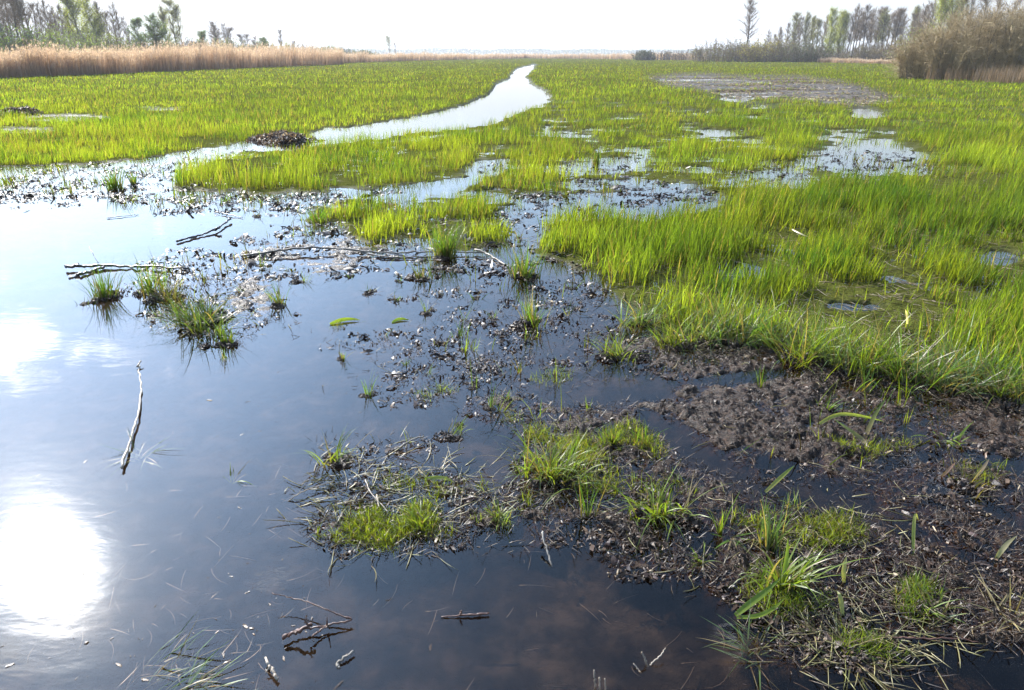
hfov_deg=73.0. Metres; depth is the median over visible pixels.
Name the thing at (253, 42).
tree
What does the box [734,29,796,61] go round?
shrub
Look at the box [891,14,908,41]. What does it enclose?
tree
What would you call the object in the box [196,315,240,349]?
grass tuft
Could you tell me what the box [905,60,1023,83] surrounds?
reed bed
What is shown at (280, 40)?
tree
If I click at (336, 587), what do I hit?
sunken straw
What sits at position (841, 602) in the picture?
pale shoot
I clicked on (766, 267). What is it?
lying straw
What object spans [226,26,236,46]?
tree
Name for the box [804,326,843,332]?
dry blade
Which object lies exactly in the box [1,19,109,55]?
shrub
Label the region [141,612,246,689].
grass tuft
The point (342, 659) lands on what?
floating reed
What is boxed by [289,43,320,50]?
shrub
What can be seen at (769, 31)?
tree
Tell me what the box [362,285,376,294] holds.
grass sprig
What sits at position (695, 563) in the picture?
grass tuft
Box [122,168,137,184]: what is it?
grass tuft
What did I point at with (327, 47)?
shrub
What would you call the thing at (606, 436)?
grass tuft
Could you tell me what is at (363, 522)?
fine grass
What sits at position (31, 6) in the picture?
tree
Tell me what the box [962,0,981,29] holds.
tree
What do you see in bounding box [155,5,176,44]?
tree
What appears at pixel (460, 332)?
grass tuft
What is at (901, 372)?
sedge tussock
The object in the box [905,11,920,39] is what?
tree
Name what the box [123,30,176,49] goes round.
shrub
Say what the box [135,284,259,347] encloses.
grass tuft
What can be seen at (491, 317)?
grass sprig
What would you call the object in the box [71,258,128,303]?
grass tuft
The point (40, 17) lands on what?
tree
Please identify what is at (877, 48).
shrub
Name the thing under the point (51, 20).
tree
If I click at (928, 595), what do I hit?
grass tuft
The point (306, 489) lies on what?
white twig
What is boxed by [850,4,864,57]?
tree
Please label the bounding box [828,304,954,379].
sedge tussock
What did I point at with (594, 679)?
cut stem
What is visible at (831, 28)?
tree
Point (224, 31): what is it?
tree
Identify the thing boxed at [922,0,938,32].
tree
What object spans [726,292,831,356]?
sedge tussock
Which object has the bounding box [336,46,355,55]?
shrub
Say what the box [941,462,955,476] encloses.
dead stalk
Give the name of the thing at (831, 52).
shrub
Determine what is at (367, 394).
grass tuft
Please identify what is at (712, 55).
shrub
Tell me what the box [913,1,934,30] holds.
tree
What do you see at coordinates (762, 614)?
broad leaf
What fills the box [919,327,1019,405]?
sedge tussock
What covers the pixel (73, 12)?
tree
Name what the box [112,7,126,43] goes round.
tree
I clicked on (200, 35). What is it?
tree
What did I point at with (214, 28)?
tree
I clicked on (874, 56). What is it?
shrub
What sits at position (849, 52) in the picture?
shrub
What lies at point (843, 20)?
tree
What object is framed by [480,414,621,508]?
grass tuft
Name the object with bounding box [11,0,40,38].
tree
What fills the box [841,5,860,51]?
tree
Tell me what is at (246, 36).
tree
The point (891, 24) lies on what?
tree
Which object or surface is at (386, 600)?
floating scraps
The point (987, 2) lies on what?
tree
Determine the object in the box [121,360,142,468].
pale branch
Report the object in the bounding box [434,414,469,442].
grass tuft
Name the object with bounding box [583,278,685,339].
sedge tussock
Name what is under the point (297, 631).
thorny twig
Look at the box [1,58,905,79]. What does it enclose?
meadow grass
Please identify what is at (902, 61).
shrub
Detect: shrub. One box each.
[0,20,76,56]
[0,28,41,54]
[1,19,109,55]
[45,20,138,54]
[96,30,148,53]
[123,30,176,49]
[164,33,213,53]
[191,33,240,50]
[218,36,257,51]
[244,39,275,48]
[270,41,301,54]
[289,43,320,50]
[315,42,340,50]
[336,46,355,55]
[350,49,378,57]
[631,49,656,59]
[649,48,670,59]
[660,48,685,59]
[671,49,689,59]
[688,35,758,61]
[720,38,770,61]
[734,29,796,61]
[754,34,814,61]
[779,37,835,61]
[816,43,848,60]
[829,39,895,60]
[832,44,864,59]
[865,39,893,57]
[867,35,910,59]
[879,0,1023,79]
[881,20,934,63]
[884,16,984,79]
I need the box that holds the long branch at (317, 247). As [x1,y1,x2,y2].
[241,246,481,257]
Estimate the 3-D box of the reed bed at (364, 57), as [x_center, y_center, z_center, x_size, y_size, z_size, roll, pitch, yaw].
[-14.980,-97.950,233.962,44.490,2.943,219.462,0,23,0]
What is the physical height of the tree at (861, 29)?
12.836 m
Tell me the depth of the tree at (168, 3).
118.09 m
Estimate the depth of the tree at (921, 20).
161.00 m
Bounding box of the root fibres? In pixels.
[138,276,1023,688]
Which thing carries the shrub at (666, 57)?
on the ground at (70, 383)
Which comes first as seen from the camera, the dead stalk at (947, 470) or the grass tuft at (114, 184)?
the dead stalk at (947, 470)
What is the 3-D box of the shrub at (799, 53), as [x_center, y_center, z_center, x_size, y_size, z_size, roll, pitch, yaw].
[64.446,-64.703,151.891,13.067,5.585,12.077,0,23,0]
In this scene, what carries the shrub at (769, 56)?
on the ground at (70, 383)
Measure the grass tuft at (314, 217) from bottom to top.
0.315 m
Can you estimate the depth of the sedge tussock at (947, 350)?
3.76 m
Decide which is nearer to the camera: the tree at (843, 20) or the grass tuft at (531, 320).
the grass tuft at (531, 320)
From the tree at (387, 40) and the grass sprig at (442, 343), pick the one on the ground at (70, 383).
the tree at (387, 40)
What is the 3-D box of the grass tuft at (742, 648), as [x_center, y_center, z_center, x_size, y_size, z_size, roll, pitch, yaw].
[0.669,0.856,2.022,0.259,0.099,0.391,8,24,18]
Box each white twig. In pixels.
[288,480,332,501]
[365,479,387,511]
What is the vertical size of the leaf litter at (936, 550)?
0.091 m
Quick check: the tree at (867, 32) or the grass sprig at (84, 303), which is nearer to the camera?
the grass sprig at (84, 303)
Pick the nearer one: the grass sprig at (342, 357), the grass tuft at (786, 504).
the grass tuft at (786, 504)
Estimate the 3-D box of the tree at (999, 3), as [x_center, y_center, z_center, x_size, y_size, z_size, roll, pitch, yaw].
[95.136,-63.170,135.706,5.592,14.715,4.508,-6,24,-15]
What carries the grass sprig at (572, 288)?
on the water
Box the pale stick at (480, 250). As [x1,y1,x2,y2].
[474,249,504,264]
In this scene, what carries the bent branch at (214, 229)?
on the water
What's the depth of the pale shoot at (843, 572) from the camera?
2.27 m
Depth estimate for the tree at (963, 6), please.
130.65 m
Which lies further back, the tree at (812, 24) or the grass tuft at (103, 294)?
the tree at (812, 24)
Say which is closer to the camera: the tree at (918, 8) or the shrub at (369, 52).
the tree at (918, 8)
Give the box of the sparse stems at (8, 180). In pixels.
[0,146,938,467]
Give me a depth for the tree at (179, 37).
119.44 m
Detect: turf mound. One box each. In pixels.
[0,105,42,114]
[246,129,315,143]
[273,131,311,146]
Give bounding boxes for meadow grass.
[0,76,1023,167]
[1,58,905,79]
[170,145,1023,390]
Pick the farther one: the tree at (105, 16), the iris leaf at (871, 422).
the tree at (105, 16)
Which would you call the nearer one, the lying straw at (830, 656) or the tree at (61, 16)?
the lying straw at (830, 656)
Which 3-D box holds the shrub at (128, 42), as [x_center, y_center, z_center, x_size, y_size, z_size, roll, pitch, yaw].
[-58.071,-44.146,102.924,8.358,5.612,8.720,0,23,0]
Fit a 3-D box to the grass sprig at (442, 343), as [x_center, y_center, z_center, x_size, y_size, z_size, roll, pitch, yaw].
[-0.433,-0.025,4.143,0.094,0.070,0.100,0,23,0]
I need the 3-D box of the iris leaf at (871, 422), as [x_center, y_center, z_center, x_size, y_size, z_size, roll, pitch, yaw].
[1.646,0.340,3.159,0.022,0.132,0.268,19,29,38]
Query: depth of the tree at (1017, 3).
134.97 m
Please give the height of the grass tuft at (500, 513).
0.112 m
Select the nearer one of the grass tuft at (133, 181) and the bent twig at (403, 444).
the bent twig at (403, 444)
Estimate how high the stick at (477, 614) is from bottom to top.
0.030 m
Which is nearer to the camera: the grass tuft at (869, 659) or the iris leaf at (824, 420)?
the grass tuft at (869, 659)
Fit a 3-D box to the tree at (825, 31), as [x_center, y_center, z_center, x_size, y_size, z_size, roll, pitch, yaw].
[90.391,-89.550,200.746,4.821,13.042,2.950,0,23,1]
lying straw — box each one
[8,157,1023,406]
[52,200,1023,689]
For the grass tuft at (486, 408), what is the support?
on the water
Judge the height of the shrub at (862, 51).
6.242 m
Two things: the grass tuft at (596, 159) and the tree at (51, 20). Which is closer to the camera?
the grass tuft at (596, 159)
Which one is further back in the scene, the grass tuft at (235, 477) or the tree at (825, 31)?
the tree at (825, 31)
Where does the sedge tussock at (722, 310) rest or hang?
on the ground at (70, 383)
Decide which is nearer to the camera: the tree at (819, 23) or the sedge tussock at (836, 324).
the sedge tussock at (836, 324)
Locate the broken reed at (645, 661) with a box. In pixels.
[633,648,665,673]
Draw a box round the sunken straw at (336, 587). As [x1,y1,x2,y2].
[0,431,1023,689]
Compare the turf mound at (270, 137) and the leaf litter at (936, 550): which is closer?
the leaf litter at (936, 550)
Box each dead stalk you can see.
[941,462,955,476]
[973,459,988,477]
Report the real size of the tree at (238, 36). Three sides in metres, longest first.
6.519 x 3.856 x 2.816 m
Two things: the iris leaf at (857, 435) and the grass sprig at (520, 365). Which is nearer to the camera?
the iris leaf at (857, 435)
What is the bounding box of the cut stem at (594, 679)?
[593,670,596,689]
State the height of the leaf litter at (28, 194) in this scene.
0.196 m
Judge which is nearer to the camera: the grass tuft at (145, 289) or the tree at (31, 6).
the grass tuft at (145, 289)
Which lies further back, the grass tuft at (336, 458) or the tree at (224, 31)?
the tree at (224, 31)
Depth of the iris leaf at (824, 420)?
3.19 m
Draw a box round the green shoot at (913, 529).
[912,514,918,554]
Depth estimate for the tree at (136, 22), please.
113.41 m
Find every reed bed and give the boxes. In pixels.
[0,37,344,77]
[343,48,526,62]
[525,51,704,59]
[817,56,896,63]
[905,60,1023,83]
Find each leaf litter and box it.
[0,136,955,283]
[120,262,1023,679]
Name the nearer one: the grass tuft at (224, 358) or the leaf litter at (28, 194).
the grass tuft at (224, 358)
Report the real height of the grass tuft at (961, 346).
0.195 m
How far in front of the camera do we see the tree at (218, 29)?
159.77 m
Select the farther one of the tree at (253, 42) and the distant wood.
the distant wood
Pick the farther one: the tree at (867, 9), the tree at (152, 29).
the tree at (867, 9)
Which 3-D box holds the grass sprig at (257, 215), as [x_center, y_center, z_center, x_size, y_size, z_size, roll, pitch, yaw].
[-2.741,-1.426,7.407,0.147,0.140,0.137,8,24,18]
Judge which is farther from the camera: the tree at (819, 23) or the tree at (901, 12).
the tree at (819, 23)
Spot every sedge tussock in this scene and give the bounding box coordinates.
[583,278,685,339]
[629,296,717,355]
[654,256,773,338]
[669,295,760,348]
[690,279,801,352]
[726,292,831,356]
[747,283,878,373]
[775,290,877,360]
[788,314,882,385]
[818,309,947,391]
[821,313,978,398]
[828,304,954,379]
[870,334,1016,414]
[892,311,1015,382]
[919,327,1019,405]
[924,314,1023,392]
[947,342,1023,413]
[960,316,1023,404]
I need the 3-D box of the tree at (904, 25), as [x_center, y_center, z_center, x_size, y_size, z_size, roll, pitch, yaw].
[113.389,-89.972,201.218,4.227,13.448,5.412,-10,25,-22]
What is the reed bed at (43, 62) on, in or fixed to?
on the ground at (70, 383)
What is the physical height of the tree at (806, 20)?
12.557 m
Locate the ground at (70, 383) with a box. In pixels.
[0,55,1023,689]
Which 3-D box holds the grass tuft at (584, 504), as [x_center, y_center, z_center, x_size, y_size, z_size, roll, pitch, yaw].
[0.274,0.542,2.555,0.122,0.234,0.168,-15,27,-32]
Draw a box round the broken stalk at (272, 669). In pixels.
[264,657,278,680]
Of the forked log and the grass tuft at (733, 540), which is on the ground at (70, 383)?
the grass tuft at (733, 540)
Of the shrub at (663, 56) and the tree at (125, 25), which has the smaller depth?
the tree at (125, 25)
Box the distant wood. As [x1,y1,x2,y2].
[345,47,720,55]
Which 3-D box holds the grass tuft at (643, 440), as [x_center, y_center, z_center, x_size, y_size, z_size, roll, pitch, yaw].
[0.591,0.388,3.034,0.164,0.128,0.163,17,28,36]
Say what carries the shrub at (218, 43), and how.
on the ground at (70, 383)
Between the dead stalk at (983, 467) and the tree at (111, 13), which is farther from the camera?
the tree at (111, 13)
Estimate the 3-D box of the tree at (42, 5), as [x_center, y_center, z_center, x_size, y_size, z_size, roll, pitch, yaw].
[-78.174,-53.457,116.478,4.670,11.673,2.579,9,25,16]
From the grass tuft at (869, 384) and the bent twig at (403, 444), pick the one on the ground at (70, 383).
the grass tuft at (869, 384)
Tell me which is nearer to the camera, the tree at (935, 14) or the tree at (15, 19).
the tree at (15, 19)
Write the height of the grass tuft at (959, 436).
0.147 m
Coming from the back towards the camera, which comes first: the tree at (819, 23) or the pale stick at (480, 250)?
the tree at (819, 23)
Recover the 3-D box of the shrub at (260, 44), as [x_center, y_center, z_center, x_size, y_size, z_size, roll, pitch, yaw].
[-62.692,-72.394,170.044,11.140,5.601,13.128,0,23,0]
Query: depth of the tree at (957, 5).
137.06 m
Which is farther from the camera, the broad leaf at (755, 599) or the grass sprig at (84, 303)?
the grass sprig at (84, 303)
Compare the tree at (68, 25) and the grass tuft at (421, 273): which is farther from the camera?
the tree at (68, 25)
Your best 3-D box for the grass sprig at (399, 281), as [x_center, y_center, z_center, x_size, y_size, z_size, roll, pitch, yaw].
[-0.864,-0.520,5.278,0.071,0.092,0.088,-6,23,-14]
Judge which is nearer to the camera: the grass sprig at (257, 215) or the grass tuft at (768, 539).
the grass tuft at (768, 539)
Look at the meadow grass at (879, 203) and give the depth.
6.45 m
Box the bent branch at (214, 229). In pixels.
[176,217,230,241]
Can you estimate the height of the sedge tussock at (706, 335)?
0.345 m
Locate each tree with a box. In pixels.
[0,0,13,33]
[0,0,23,34]
[0,0,32,39]
[4,0,29,35]
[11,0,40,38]
[26,0,43,40]
[31,0,47,38]
[36,0,51,39]
[44,9,59,34]
[46,3,64,39]
[50,0,71,39]
[50,0,99,44]
[59,9,77,46]
[76,0,113,41]
[92,0,113,39]
[101,10,112,42]
[104,0,121,40]
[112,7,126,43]
[120,14,129,45]
[126,14,152,47]
[138,12,174,51]
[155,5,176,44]
[158,0,185,45]
[169,3,187,42]
[195,29,211,49]
[203,21,223,44]
[207,23,224,45]
[220,22,230,42]
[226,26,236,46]
[236,33,247,48]
[242,33,250,47]
[248,35,260,49]
[255,37,270,46]
[276,29,283,46]
[385,34,392,51]
[738,0,761,40]
[765,29,772,43]
[775,26,784,41]
[784,22,791,40]
[785,11,802,46]
[794,16,805,41]
[800,10,811,45]
[803,14,816,45]
[809,17,823,47]
[816,16,829,43]
[822,5,838,57]
[830,8,856,58]
[836,15,850,48]
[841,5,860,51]
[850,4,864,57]
[854,2,877,43]
[855,11,866,50]
[856,12,865,43]
[864,7,878,58]
[865,12,875,48]
[872,7,885,43]
[873,8,891,49]
[874,4,891,42]
[885,6,905,45]
[885,9,897,40]
[887,7,908,42]
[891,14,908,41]
[897,12,909,40]
[898,3,922,46]
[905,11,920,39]
[912,7,927,34]
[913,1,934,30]
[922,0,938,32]
[926,0,955,32]
[927,0,939,29]
[945,0,959,29]
[951,0,970,27]
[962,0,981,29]
[973,0,992,26]
[988,0,1003,27]
[1008,0,1022,19]
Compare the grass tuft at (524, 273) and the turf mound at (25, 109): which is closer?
the grass tuft at (524, 273)
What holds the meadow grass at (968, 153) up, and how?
on the ground at (70, 383)
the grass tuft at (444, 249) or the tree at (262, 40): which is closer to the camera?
the grass tuft at (444, 249)
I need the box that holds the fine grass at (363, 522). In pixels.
[121,264,1009,674]
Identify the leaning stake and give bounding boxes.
[541,531,552,566]
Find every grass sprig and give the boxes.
[72,295,95,306]
[233,282,245,294]
[252,211,260,218]
[255,250,272,266]
[289,271,309,283]
[337,351,354,361]
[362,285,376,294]
[387,288,401,302]
[394,273,403,283]
[419,298,436,315]
[433,340,446,346]
[458,340,469,352]
[470,291,488,301]
[486,305,502,320]
[500,390,511,403]
[512,355,521,374]
[563,279,577,290]
[563,298,575,315]
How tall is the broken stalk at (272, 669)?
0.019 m
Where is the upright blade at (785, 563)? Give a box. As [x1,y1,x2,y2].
[781,540,788,588]
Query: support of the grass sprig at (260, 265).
on the water
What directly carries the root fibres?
on the ground at (70, 383)
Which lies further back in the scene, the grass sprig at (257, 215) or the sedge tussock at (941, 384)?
the grass sprig at (257, 215)
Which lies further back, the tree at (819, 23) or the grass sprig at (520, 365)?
the tree at (819, 23)
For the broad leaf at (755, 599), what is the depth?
2.14 m
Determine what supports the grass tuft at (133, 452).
on the ground at (70, 383)
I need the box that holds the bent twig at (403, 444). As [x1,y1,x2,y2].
[394,435,423,449]
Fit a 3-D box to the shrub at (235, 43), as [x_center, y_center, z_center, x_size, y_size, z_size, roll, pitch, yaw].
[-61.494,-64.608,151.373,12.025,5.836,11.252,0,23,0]
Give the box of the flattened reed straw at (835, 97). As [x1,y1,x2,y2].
[649,71,916,109]
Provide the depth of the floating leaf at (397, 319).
4.51 m
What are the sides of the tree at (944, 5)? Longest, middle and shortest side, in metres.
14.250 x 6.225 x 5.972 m
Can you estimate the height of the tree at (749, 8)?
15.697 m
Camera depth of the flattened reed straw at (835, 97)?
30.52 m
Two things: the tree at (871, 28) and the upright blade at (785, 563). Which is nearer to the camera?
the upright blade at (785, 563)
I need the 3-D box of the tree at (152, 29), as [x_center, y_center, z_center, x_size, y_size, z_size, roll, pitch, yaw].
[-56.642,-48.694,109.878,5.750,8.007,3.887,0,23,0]
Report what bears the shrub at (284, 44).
on the ground at (70, 383)
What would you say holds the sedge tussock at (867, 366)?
on the ground at (70, 383)
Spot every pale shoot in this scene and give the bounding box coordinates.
[837,591,843,615]
[841,556,846,582]
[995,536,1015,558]
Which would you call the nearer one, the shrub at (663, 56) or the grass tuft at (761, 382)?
the grass tuft at (761, 382)
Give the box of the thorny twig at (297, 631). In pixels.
[272,593,351,639]
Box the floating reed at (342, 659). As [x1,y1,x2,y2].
[336,650,353,668]
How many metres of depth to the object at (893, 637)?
2.04 m
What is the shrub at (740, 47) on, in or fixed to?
on the ground at (70, 383)
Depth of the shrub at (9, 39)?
83.66 m
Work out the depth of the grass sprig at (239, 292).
5.03 m
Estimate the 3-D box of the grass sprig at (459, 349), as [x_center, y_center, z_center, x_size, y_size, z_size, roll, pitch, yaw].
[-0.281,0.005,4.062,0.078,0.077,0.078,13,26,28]
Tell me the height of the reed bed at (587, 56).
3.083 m
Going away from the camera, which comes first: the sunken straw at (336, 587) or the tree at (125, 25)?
the sunken straw at (336, 587)
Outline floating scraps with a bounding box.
[2,260,1021,689]
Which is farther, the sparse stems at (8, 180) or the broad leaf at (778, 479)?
the sparse stems at (8, 180)
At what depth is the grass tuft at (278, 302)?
4.79 m
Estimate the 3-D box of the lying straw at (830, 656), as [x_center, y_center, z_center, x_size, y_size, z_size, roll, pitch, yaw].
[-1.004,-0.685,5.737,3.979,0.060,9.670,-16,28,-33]
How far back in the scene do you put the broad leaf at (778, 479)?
2.75 m
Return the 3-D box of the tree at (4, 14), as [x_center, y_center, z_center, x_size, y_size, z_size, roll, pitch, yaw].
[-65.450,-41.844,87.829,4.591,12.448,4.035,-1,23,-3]
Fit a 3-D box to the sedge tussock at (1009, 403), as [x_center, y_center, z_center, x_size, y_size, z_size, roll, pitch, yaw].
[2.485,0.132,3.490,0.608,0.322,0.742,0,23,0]
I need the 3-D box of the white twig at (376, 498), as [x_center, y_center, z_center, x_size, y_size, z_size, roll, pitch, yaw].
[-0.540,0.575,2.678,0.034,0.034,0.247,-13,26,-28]
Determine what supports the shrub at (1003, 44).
on the ground at (70, 383)
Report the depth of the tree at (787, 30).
186.63 m
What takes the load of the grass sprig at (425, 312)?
on the water
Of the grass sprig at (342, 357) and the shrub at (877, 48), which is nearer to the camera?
the grass sprig at (342, 357)
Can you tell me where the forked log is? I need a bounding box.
[64,247,189,279]
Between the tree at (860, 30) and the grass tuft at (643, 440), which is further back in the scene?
the tree at (860, 30)
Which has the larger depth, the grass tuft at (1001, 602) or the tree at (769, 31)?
the tree at (769, 31)
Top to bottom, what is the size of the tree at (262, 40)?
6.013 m
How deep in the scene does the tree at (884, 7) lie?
177.17 m
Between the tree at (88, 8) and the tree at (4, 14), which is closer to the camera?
the tree at (4, 14)
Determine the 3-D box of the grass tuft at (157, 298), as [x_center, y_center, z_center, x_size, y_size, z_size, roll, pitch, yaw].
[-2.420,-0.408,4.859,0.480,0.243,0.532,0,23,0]
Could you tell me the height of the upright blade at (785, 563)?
0.160 m
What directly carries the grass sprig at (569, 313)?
on the water
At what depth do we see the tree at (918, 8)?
163.86 m
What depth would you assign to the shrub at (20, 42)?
84.34 m
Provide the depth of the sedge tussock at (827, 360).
3.79 m
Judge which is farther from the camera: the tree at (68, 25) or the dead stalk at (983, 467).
the tree at (68, 25)
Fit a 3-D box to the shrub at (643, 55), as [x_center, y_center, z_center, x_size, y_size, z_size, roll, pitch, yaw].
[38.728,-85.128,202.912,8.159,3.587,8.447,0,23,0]
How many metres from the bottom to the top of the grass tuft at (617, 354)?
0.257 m
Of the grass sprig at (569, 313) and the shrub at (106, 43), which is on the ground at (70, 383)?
the shrub at (106, 43)
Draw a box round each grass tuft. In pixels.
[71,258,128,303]
[97,163,126,190]
[102,429,184,476]
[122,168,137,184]
[126,247,179,298]
[134,272,193,308]
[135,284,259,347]
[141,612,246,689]
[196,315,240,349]
[218,346,228,362]
[227,461,252,484]
[259,277,290,308]
[298,195,333,226]
[305,429,372,470]
[358,368,377,398]
[394,494,431,532]
[403,254,441,280]
[415,204,468,260]
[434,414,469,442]
[448,318,469,338]
[463,361,479,390]
[477,495,518,530]
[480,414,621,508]
[483,380,499,410]
[496,233,552,280]
[509,285,553,329]
[574,458,609,519]
[585,323,653,363]
[591,150,601,164]
[593,463,729,552]
[594,421,626,445]
[625,418,668,444]
[682,544,718,573]
[701,599,784,689]
[705,495,737,535]
[712,522,875,608]
[713,524,764,549]
[754,492,805,556]
[755,365,765,387]
[773,491,803,511]
[779,597,914,689]
[815,392,845,412]
[856,348,894,392]
[888,567,967,623]
[911,422,972,450]
[938,325,978,359]
[940,458,999,501]
[966,567,1023,630]
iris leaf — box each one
[817,412,880,424]
[834,419,866,444]
[863,397,886,437]
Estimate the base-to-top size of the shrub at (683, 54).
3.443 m
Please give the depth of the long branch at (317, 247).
5.98 m
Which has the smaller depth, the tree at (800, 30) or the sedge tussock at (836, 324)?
the sedge tussock at (836, 324)
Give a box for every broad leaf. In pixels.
[734,578,779,616]
[737,598,784,618]
[765,465,794,492]
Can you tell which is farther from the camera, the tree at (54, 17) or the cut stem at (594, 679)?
the tree at (54, 17)
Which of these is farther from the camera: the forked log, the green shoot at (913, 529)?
the forked log
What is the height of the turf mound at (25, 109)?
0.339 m
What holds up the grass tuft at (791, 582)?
on the ground at (70, 383)
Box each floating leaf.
[330,317,358,324]
[392,317,407,322]
[426,476,454,482]
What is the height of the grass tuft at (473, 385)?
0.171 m
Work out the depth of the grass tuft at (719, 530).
2.49 m
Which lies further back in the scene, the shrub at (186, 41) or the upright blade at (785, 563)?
the shrub at (186, 41)
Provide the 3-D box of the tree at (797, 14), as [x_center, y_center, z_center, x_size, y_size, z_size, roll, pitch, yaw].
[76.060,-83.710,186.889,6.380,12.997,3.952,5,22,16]
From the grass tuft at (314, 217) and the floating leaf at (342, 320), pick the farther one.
the grass tuft at (314, 217)
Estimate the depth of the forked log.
5.57 m
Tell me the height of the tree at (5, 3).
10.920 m
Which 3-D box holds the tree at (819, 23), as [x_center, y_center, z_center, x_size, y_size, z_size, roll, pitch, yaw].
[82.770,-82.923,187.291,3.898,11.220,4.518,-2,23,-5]
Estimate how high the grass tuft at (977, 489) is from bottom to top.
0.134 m
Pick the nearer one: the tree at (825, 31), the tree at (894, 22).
the tree at (894, 22)
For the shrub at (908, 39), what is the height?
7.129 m
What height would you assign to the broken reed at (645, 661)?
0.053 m
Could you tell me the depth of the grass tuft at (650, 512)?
2.58 m
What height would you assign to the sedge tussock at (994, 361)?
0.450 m
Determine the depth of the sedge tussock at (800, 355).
3.85 m
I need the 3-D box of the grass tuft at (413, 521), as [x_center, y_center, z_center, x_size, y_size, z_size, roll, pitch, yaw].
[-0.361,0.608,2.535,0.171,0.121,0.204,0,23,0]
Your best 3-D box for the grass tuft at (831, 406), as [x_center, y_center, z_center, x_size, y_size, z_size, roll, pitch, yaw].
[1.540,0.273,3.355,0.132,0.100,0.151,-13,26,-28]
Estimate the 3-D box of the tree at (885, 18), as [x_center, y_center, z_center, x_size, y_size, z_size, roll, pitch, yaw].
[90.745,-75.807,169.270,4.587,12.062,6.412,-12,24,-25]
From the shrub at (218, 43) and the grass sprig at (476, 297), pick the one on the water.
the grass sprig at (476, 297)
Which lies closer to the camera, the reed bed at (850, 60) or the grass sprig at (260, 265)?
the grass sprig at (260, 265)
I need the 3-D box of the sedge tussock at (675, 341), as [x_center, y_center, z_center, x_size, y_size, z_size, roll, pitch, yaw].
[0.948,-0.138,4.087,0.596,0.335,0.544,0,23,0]
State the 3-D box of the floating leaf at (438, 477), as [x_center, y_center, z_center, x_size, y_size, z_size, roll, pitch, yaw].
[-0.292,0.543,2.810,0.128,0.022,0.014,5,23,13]
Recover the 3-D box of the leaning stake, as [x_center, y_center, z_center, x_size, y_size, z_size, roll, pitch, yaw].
[0.120,0.702,2.387,0.013,0.063,0.122,-5,23,-13]
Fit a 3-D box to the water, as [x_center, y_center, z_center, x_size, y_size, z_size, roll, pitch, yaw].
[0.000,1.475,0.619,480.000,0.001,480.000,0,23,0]
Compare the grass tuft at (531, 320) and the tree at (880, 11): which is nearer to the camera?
the grass tuft at (531, 320)
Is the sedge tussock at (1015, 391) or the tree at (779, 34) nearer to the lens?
the sedge tussock at (1015, 391)
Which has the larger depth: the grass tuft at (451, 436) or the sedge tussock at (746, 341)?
the sedge tussock at (746, 341)
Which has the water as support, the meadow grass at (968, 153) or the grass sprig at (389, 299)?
the grass sprig at (389, 299)
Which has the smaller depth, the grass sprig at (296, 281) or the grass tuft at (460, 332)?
the grass tuft at (460, 332)
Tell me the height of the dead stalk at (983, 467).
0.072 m
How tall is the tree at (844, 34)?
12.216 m
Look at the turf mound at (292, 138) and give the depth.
13.47 m

